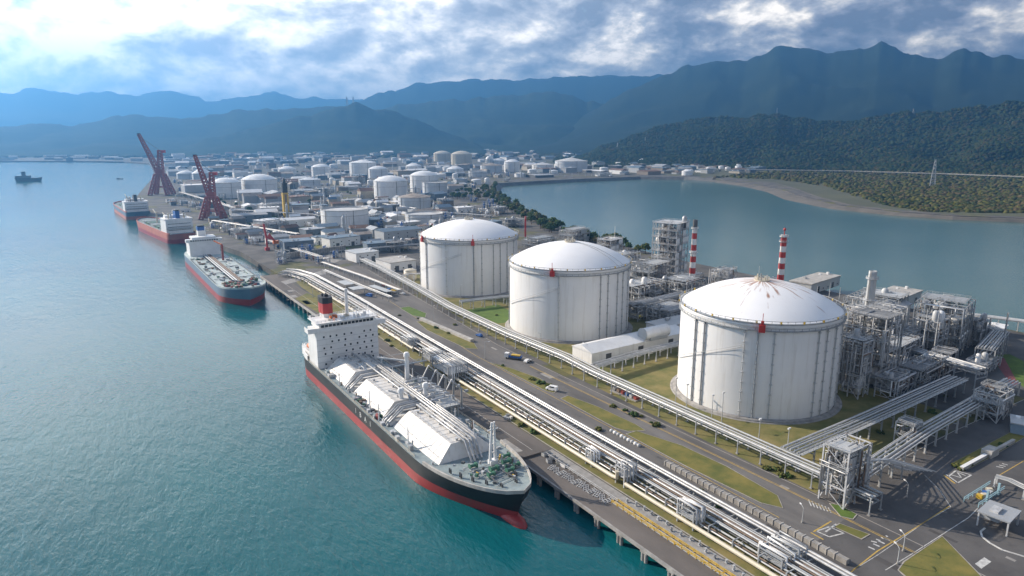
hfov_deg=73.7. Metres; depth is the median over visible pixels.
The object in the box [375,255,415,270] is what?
workshop
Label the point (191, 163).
house
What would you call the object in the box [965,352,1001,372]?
process structure
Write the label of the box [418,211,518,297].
gas tank
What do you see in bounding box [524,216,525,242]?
exhaust stack
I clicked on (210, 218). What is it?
warehouse
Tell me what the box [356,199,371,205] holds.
warehouse
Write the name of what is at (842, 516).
kerb
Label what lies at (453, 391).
ship loader
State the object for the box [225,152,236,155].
house
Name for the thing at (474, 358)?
asphalt patch
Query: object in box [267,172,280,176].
warehouse
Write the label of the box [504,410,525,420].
scrap heap
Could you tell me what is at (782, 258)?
chimney
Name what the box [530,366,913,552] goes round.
road marking
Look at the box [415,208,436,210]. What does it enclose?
warehouse
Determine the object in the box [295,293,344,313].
grass patch
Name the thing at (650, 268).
process structure
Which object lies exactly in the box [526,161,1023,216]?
bank grass
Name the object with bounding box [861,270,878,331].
exhaust stack
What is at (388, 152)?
house
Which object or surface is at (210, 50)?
sky
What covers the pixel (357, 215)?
storage tank
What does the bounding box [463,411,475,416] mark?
asphalt patch
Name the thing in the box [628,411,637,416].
bush
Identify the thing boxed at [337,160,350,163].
warehouse
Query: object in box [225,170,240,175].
warehouse
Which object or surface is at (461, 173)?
warehouse
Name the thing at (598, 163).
building
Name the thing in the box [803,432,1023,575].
yard
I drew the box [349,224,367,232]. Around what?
warehouse
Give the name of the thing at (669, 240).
process structure
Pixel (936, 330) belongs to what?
vent mast
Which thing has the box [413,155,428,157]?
house
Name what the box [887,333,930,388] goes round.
process structure
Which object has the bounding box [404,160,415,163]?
warehouse
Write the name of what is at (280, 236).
warehouse
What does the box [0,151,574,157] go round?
plain woods
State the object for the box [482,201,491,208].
equipment skid
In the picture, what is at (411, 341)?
piping portal
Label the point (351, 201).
building
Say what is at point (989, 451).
pipe
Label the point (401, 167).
warehouse
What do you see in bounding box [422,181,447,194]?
storage tank
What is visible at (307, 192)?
building
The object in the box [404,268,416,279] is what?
water drum
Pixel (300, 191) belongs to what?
warehouse
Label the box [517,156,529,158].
house
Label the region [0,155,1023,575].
ground
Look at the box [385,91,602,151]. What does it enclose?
hills
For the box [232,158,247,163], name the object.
house
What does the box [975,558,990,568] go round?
pavement slab
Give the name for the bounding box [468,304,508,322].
bright lawn
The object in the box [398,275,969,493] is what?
grass
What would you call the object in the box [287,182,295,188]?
warehouse
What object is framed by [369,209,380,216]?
warehouse
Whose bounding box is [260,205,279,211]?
building
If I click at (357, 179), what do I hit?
process structure
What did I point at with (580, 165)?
storage tank
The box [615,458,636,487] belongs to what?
piping portal
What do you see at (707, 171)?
building
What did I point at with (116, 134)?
hills
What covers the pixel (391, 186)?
storage tank
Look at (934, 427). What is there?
pipe rack
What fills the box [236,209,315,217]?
pipe rack
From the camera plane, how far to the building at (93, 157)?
3263.26 m
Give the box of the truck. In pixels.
[504,352,521,360]
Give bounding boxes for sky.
[0,0,1023,100]
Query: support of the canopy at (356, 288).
on the service road at (394, 310)
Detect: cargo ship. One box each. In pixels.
[113,194,149,219]
[136,209,195,243]
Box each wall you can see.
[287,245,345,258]
[419,317,473,341]
[664,460,849,564]
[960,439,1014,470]
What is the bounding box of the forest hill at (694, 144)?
[601,102,1023,174]
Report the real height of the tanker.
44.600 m
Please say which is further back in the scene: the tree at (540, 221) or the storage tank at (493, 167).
the storage tank at (493, 167)
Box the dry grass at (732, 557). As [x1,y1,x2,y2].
[292,276,815,575]
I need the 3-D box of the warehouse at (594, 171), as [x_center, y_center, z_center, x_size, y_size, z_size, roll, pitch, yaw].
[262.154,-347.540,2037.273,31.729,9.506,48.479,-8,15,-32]
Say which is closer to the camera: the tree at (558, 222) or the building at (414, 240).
the building at (414, 240)
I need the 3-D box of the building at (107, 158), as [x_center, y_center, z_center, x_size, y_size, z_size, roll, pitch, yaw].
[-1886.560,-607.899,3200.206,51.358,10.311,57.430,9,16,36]
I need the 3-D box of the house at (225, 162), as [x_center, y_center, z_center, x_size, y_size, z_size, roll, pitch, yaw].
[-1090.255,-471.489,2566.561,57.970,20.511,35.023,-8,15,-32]
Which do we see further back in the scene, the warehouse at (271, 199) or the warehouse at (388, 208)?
the warehouse at (271, 199)
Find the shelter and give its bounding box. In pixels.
[976,500,1021,536]
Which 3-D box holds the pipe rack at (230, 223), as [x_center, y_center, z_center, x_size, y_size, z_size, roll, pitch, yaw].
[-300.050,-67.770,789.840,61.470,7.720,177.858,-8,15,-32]
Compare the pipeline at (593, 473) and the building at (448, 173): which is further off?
the building at (448, 173)
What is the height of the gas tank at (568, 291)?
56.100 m
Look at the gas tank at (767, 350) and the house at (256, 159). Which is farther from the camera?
the house at (256, 159)
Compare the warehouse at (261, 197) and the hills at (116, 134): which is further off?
the hills at (116, 134)
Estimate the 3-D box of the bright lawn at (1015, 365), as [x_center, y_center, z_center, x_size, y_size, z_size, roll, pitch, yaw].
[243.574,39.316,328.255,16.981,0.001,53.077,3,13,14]
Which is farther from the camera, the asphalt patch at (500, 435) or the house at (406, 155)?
the house at (406, 155)
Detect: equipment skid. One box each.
[188,201,196,206]
[219,223,232,231]
[242,238,249,244]
[249,237,257,244]
[275,249,291,261]
[275,257,285,264]
[298,244,314,255]
[301,253,316,260]
[315,255,326,263]
[325,254,342,262]
[330,250,341,258]
[374,222,381,227]
[378,216,389,225]
[443,212,454,220]
[469,197,477,201]
[469,208,475,215]
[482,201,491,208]
[482,209,490,217]
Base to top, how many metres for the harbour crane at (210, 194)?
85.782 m
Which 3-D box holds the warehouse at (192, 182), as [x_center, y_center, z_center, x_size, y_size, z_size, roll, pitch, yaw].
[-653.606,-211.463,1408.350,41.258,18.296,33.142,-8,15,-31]
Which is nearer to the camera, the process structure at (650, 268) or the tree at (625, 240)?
the process structure at (650, 268)
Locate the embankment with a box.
[490,176,714,201]
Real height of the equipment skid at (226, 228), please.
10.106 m
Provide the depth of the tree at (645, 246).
646.90 m
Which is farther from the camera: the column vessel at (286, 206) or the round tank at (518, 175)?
the round tank at (518, 175)
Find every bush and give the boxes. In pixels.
[530,428,538,433]
[536,380,545,384]
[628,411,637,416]
[652,422,660,426]
[761,465,771,470]
[773,466,781,470]
[777,471,786,478]
[783,471,793,477]
[876,429,884,434]
[928,409,936,413]
[950,463,961,467]
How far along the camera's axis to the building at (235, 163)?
2528.88 m
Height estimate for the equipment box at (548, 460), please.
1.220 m
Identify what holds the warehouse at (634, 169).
on the bank grass at (822, 191)
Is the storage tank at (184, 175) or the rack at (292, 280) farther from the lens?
the storage tank at (184, 175)
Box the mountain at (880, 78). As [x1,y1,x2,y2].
[512,41,1023,154]
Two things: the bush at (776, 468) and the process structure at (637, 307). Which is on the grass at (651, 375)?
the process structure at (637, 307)
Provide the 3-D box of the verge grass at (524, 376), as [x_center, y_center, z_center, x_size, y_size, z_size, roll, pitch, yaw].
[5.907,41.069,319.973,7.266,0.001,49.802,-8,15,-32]
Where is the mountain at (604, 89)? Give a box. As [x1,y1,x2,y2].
[358,74,661,109]
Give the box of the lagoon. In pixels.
[501,179,1023,332]
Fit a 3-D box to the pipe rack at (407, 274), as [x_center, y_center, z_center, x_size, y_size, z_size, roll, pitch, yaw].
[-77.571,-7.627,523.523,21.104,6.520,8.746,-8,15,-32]
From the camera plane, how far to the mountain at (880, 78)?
4649.32 m
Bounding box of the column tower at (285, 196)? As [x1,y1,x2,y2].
[281,178,289,217]
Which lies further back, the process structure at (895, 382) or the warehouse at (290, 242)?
the warehouse at (290, 242)
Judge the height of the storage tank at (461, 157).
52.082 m
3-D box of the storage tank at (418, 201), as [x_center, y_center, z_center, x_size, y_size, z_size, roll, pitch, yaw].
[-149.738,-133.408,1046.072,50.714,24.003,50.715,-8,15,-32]
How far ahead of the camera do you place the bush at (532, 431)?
257.81 m
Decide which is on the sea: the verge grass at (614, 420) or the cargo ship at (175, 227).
the cargo ship at (175, 227)
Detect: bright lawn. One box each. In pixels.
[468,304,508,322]
[992,354,1023,386]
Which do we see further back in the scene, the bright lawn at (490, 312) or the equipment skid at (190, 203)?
the equipment skid at (190, 203)
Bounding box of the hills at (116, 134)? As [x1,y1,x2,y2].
[0,106,485,157]
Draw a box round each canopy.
[337,280,353,287]
[348,286,365,292]
[369,285,391,295]
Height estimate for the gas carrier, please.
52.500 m
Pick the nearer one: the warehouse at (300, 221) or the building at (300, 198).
the warehouse at (300, 221)
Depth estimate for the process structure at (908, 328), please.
342.38 m
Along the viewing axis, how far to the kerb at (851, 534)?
193.51 m
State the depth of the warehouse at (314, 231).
767.94 m
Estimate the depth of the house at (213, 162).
2516.78 m
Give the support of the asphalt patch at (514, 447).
on the jetty
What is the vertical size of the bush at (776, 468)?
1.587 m
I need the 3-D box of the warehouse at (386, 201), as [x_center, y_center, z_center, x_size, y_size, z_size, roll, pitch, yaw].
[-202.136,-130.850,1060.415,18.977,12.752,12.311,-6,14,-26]
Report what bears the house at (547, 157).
on the ground at (258, 255)
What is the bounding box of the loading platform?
[432,352,467,383]
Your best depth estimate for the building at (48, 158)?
3161.68 m
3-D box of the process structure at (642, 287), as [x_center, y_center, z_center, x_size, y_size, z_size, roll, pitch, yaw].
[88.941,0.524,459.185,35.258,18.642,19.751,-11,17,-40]
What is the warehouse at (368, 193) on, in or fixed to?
on the ground at (258, 255)
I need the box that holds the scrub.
[714,168,1023,212]
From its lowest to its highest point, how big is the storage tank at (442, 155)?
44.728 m
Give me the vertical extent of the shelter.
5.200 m
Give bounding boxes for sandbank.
[710,179,1023,222]
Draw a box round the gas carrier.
[302,288,530,529]
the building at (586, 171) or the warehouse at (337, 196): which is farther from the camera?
the building at (586, 171)
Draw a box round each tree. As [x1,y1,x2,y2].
[509,204,516,212]
[527,214,535,223]
[536,218,545,228]
[548,224,554,232]
[554,220,561,229]
[621,237,628,248]
[625,242,632,249]
[634,244,641,250]
[640,243,650,253]
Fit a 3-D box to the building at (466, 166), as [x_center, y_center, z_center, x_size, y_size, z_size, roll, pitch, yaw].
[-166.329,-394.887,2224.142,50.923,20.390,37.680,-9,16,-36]
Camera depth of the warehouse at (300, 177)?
1634.13 m
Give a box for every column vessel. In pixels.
[285,202,288,217]
[341,214,344,228]
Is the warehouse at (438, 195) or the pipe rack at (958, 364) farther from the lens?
the warehouse at (438, 195)
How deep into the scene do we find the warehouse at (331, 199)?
1104.99 m
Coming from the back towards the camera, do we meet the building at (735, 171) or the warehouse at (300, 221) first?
the building at (735, 171)
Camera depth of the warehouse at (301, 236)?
723.14 m
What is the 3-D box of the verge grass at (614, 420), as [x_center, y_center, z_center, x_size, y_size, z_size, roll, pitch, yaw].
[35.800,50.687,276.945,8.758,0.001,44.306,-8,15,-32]
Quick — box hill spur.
[179,102,483,156]
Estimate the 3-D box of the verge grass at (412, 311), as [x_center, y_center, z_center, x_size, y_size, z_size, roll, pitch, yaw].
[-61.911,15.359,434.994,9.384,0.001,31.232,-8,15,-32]
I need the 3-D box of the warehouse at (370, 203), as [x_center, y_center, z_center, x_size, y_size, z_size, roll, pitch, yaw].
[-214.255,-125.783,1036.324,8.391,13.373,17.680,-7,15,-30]
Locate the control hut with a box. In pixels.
[991,322,1008,335]
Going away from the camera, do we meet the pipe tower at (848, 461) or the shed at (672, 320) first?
the pipe tower at (848, 461)
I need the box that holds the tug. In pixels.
[14,171,41,181]
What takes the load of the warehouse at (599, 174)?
on the ground at (258, 255)
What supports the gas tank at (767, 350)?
on the grass at (651, 375)
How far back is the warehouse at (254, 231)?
750.36 m
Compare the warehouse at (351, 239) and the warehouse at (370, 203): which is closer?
the warehouse at (351, 239)
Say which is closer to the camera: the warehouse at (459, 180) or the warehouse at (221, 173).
the warehouse at (459, 180)
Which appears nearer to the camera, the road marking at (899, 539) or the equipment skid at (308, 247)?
the road marking at (899, 539)
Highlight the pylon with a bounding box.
[929,160,936,185]
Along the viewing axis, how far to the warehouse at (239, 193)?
1186.86 m
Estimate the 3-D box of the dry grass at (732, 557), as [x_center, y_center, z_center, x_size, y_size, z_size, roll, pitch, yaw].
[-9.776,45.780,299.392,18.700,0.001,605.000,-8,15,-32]
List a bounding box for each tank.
[176,171,192,178]
[191,168,211,179]
[211,178,240,197]
[241,174,277,191]
[278,166,295,174]
[298,177,320,187]
[311,164,330,176]
[320,205,368,226]
[329,164,337,168]
[349,160,375,176]
[368,166,387,177]
[373,175,406,200]
[398,193,430,209]
[405,210,442,224]
[407,164,421,168]
[410,171,438,192]
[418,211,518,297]
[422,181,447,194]
[433,151,450,160]
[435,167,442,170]
[446,166,463,171]
[451,151,471,164]
[468,170,486,176]
[471,179,481,184]
[480,163,501,172]
[484,177,489,183]
[486,156,492,162]
[493,158,504,163]
[504,159,519,171]
[505,233,632,343]
[515,173,525,176]
[528,169,536,172]
[532,162,552,168]
[549,170,557,173]
[555,157,587,171]
[638,324,670,340]
[670,266,847,424]
[682,170,692,175]
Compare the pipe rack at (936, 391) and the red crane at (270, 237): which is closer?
the pipe rack at (936, 391)
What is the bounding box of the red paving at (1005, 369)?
[997,358,1017,384]
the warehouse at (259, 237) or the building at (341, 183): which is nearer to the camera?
the warehouse at (259, 237)
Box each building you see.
[0,157,13,160]
[44,157,59,159]
[87,156,98,158]
[101,157,113,159]
[180,183,207,192]
[223,164,243,170]
[229,161,241,164]
[253,217,280,223]
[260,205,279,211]
[285,180,297,187]
[288,195,310,202]
[289,203,310,210]
[304,190,318,194]
[311,204,318,208]
[311,235,327,244]
[315,175,327,179]
[336,186,348,190]
[339,181,352,185]
[341,176,365,182]
[341,198,356,205]
[351,174,366,180]
[373,206,383,211]
[375,196,388,200]
[387,203,399,210]
[389,170,412,175]
[404,238,417,243]
[416,224,427,230]
[435,209,447,214]
[436,173,445,177]
[438,198,453,206]
[442,172,454,175]
[452,164,469,169]
[536,167,557,172]
[561,167,576,172]
[582,169,591,172]
[592,161,604,165]
[651,167,668,170]
[700,169,712,173]
[729,170,744,173]
[745,167,762,170]
[789,272,840,291]
[888,286,922,304]
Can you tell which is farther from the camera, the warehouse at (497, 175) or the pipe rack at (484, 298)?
the warehouse at (497, 175)
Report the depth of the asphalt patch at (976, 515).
201.31 m
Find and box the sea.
[0,162,675,575]
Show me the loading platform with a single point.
(450, 368)
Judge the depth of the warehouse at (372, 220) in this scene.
860.55 m
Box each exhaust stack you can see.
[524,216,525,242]
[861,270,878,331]
[1001,313,1008,353]
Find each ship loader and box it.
[422,365,443,388]
[429,370,450,394]
[438,374,459,399]
[445,379,468,409]
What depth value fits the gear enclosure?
212.37 m
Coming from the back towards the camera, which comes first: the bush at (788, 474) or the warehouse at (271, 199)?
the warehouse at (271, 199)
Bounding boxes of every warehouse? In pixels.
[55,155,66,158]
[73,156,84,158]
[130,157,142,160]
[166,169,188,175]
[168,166,186,168]
[180,208,190,211]
[183,181,205,183]
[208,166,223,170]
[208,216,217,222]
[212,171,223,175]
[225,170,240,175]
[228,216,245,225]
[229,208,245,213]
[229,212,267,221]
[232,170,248,177]
[235,232,247,238]
[237,189,261,200]
[241,203,257,211]
[242,192,261,203]
[245,228,262,234]
[248,234,262,240]
[254,208,277,217]
[257,193,281,202]
[264,190,288,193]
[264,196,277,202]
[266,163,276,168]
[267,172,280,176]
[271,233,288,239]
[279,237,313,252]
[280,178,298,186]
[280,216,315,226]
[280,224,298,234]
[281,172,292,176]
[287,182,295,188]
[289,214,300,217]
[289,234,312,238]
[291,176,306,178]
[291,189,312,193]
[292,206,308,215]
[298,227,325,235]
[301,171,311,174]
[310,193,324,200]
[313,223,338,228]
[321,228,344,234]
[321,233,360,246]
[324,172,345,177]
[327,197,336,204]
[329,174,340,177]
[329,194,340,201]
[330,201,349,206]
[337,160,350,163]
[344,182,360,186]
[346,185,358,189]
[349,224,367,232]
[353,231,372,239]
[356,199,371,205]
[357,188,373,198]
[363,239,396,251]
[366,200,374,206]
[366,225,380,236]
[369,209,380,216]
[369,216,390,224]
[374,225,420,240]
[375,199,388,206]
[379,205,392,211]
[380,162,396,166]
[383,218,397,227]
[385,213,404,220]
[385,225,399,227]
[396,206,409,211]
[397,220,420,225]
[398,166,405,169]
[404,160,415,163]
[405,168,426,171]
[406,157,421,161]
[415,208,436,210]
[424,166,434,170]
[425,191,446,199]
[429,219,438,226]
[435,204,451,213]
[447,184,463,189]
[452,206,472,213]
[454,178,463,182]
[455,172,464,175]
[473,164,482,169]
[487,219,501,224]
[493,174,501,177]
[522,165,531,169]
[526,173,553,177]
[591,170,608,172]
[595,172,609,176]
[608,165,621,168]
[609,168,627,173]
[628,166,644,172]
[637,169,660,174]
[652,164,670,168]
[678,165,695,169]
[746,169,755,172]
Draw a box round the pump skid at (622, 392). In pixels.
[610,386,641,401]
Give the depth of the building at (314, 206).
1006.51 m
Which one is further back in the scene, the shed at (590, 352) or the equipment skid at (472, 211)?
the equipment skid at (472, 211)
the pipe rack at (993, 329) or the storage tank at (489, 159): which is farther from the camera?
the storage tank at (489, 159)
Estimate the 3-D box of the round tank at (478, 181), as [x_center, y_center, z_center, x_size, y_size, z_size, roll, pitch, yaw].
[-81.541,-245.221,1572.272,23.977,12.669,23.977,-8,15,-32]
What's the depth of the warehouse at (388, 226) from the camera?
809.98 m
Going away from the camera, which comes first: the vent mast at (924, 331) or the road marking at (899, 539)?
the road marking at (899, 539)
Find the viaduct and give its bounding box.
[713,169,1023,178]
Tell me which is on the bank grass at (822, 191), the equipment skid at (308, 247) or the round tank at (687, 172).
the round tank at (687, 172)
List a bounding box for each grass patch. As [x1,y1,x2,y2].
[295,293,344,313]
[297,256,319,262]
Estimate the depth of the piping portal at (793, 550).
178.13 m
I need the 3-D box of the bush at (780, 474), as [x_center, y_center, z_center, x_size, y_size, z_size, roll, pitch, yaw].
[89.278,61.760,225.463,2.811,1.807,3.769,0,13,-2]
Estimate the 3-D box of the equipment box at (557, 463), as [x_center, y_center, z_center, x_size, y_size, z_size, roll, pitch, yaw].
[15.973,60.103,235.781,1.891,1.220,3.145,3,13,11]
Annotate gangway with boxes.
[386,358,426,369]
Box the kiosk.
[1010,414,1023,434]
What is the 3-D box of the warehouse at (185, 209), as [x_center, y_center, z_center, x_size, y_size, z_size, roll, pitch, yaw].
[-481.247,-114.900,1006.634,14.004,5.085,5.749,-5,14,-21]
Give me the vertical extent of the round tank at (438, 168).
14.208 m
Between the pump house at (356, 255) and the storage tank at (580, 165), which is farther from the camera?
the storage tank at (580, 165)
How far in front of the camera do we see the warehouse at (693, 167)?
2200.75 m
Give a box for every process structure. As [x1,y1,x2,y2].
[230,225,259,236]
[256,202,281,208]
[258,219,288,228]
[313,187,332,194]
[314,212,320,223]
[352,174,362,183]
[369,213,379,216]
[385,236,412,252]
[436,196,451,203]
[443,215,464,222]
[489,205,507,213]
[499,216,523,226]
[522,234,558,247]
[559,225,589,241]
[596,235,623,250]
[614,250,640,264]
[628,296,664,321]
[629,257,670,287]
[629,275,670,300]
[646,299,678,321]
[651,216,689,275]
[660,273,706,302]
[710,265,737,283]
[836,328,874,399]
[841,304,904,388]
[843,287,908,328]
[867,302,907,333]
[867,331,925,362]
[873,366,916,401]
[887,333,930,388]
[893,414,923,446]
[899,353,945,389]
[900,322,924,346]
[911,310,950,353]
[912,290,975,358]
[922,345,957,376]
[958,313,992,349]
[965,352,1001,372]
[969,379,1014,423]
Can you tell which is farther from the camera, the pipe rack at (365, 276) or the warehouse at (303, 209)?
the warehouse at (303, 209)
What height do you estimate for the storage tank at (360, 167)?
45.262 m
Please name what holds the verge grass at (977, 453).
on the yard at (925, 500)
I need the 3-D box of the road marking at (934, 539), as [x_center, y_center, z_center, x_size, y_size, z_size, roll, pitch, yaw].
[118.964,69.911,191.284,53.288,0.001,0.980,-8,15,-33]
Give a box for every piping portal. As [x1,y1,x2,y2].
[401,334,418,349]
[422,346,442,365]
[585,445,599,466]
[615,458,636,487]
[676,497,705,530]
[757,530,807,575]
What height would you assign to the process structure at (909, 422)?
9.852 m
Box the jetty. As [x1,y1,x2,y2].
[260,274,749,575]
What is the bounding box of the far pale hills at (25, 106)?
[0,88,362,126]
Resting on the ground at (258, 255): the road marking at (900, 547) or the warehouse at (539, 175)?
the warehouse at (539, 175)
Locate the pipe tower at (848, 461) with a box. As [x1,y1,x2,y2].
[818,432,872,509]
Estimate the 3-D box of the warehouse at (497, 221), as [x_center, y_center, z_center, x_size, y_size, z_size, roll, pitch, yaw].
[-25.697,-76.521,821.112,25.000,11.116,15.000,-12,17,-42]
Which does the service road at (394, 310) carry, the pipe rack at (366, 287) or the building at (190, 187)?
the pipe rack at (366, 287)
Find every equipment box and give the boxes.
[541,450,550,456]
[546,458,551,463]
[555,459,560,465]
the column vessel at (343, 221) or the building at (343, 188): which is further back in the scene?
the building at (343, 188)
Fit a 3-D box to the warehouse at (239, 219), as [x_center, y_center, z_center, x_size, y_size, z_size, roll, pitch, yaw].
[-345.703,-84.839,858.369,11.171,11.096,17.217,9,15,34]
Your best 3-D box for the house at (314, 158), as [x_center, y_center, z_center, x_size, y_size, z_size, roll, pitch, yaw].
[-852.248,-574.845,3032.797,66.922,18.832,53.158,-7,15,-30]
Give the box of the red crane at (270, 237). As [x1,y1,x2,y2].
[263,224,278,250]
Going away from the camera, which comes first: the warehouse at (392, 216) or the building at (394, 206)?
the warehouse at (392, 216)
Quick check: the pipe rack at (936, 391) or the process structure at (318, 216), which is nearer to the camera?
the pipe rack at (936, 391)
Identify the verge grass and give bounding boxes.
[401,307,425,316]
[417,321,476,348]
[493,363,553,391]
[561,396,643,430]
[628,431,781,506]
[831,504,855,518]
[835,524,867,537]
[899,537,979,575]
[953,433,1023,467]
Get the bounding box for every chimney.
[689,219,698,280]
[777,228,788,280]
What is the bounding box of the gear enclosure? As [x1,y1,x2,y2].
[963,481,1004,507]
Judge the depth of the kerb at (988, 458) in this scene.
241.32 m
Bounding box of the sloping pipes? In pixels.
[862,457,935,487]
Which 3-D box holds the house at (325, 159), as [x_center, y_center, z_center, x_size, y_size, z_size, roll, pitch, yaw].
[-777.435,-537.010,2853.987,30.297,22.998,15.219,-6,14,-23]
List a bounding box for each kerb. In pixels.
[490,362,558,392]
[562,395,645,431]
[626,431,782,507]
[829,503,857,519]
[833,523,869,538]
[898,536,980,575]
[960,437,1022,468]
[980,528,1023,556]
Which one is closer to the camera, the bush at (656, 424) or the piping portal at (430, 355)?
the bush at (656, 424)
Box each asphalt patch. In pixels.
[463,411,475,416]
[468,356,478,360]
[492,431,508,439]
[499,439,521,451]
[540,373,553,378]
[625,412,643,419]
[871,554,898,571]
[928,529,957,542]
[941,515,965,525]
[967,511,991,521]
[967,527,989,537]
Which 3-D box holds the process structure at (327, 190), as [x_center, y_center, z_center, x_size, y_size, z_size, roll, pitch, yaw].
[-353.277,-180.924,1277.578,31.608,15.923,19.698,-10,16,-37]
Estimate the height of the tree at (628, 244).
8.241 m
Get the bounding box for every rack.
[176,191,235,208]
[211,220,300,234]
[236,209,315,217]
[268,240,329,264]
[278,268,856,575]
[281,271,327,283]
[299,186,419,191]
[320,261,402,294]
[322,269,392,300]
[356,243,418,252]
[359,258,883,516]
[399,273,419,283]
[440,211,491,219]
[459,294,508,309]
[475,172,611,176]
[591,340,678,375]
[633,277,737,318]
[652,271,703,283]
[659,277,776,318]
[778,375,967,471]
[844,330,988,389]
[861,378,1020,488]
[945,312,1023,331]
[957,314,1009,370]
[992,474,1023,499]
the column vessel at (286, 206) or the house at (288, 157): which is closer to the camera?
the column vessel at (286, 206)
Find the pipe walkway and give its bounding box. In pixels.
[611,498,735,575]
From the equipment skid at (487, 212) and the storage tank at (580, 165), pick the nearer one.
the equipment skid at (487, 212)
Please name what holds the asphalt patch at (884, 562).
on the yard at (925, 500)
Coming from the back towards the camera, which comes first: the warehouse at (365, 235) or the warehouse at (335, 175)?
the warehouse at (335, 175)
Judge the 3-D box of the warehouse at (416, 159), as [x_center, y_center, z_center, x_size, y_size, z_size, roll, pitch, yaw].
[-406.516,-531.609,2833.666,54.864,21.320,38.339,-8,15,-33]
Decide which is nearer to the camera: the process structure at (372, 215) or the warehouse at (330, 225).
the warehouse at (330, 225)
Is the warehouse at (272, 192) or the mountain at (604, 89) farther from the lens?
the mountain at (604, 89)
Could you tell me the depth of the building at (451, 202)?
1059.15 m
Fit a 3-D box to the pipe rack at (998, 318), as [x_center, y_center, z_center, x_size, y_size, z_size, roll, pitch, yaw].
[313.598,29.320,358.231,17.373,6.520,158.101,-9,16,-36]
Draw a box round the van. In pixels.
[545,384,557,391]
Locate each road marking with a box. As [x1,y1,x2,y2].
[287,285,531,449]
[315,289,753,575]
[367,269,984,575]
[390,301,778,517]
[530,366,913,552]
[550,375,907,548]
[816,526,844,536]
[850,507,949,571]
[851,506,949,571]
[884,540,910,553]
[886,508,977,569]
[946,471,971,482]
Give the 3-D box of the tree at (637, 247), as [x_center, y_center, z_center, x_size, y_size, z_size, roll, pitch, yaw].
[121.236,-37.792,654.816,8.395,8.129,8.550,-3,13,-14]
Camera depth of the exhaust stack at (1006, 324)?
348.18 m
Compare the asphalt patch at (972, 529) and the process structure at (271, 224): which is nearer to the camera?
the asphalt patch at (972, 529)
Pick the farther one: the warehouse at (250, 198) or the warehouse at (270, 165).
the warehouse at (270, 165)
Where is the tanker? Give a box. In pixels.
[184,225,265,305]
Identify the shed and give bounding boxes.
[572,324,679,364]
[645,315,680,326]
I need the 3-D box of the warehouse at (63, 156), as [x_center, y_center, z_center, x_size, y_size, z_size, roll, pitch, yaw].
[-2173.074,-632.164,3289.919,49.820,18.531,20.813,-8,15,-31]
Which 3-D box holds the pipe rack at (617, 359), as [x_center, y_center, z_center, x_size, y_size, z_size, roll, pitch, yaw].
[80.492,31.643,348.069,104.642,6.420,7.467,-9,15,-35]
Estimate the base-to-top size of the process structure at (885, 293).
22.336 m
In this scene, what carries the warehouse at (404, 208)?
on the ground at (258, 255)
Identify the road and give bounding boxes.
[306,268,819,547]
[335,265,853,537]
[896,399,1023,464]
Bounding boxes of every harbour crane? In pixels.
[137,133,175,195]
[193,154,227,219]
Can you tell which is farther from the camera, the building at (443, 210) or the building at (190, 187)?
the building at (190, 187)
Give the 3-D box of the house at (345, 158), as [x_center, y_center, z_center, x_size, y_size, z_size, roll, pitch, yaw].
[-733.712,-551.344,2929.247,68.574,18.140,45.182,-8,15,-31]
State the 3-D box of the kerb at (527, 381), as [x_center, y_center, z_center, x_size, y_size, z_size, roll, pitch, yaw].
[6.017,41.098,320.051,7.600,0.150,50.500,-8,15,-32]
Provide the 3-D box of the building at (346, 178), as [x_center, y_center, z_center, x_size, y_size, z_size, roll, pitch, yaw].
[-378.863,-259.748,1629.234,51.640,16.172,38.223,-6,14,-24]
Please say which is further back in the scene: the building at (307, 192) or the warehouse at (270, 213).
the building at (307, 192)
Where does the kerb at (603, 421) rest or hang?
on the road at (814, 518)
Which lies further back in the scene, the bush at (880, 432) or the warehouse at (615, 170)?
the warehouse at (615, 170)
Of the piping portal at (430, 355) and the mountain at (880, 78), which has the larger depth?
the mountain at (880, 78)
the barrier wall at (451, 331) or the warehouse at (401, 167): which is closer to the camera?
the barrier wall at (451, 331)
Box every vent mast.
[922,310,927,349]
[933,309,939,351]
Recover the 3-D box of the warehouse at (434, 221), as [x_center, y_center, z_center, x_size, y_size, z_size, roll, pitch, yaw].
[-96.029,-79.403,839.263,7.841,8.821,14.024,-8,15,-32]
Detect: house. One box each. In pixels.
[160,160,179,163]
[164,158,181,160]
[164,162,175,165]
[171,153,184,157]
[175,161,188,166]
[189,161,198,165]
[199,159,218,165]
[219,160,230,164]
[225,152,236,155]
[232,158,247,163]
[234,153,249,156]
[250,157,262,161]
[259,156,273,158]
[263,158,275,162]
[273,160,295,163]
[284,155,297,159]
[293,157,310,160]
[311,156,324,160]
[322,157,329,161]
[331,157,349,159]
[344,248,378,262]
[350,156,357,159]
[370,152,380,155]
[380,151,393,153]
[397,153,410,157]
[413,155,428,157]
[471,153,479,157]
[500,156,515,160]
[501,151,513,154]
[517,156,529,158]
[541,156,555,158]
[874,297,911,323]
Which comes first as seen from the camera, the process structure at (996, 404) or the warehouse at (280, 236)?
the process structure at (996, 404)
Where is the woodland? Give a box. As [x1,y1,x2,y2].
[553,100,1023,174]

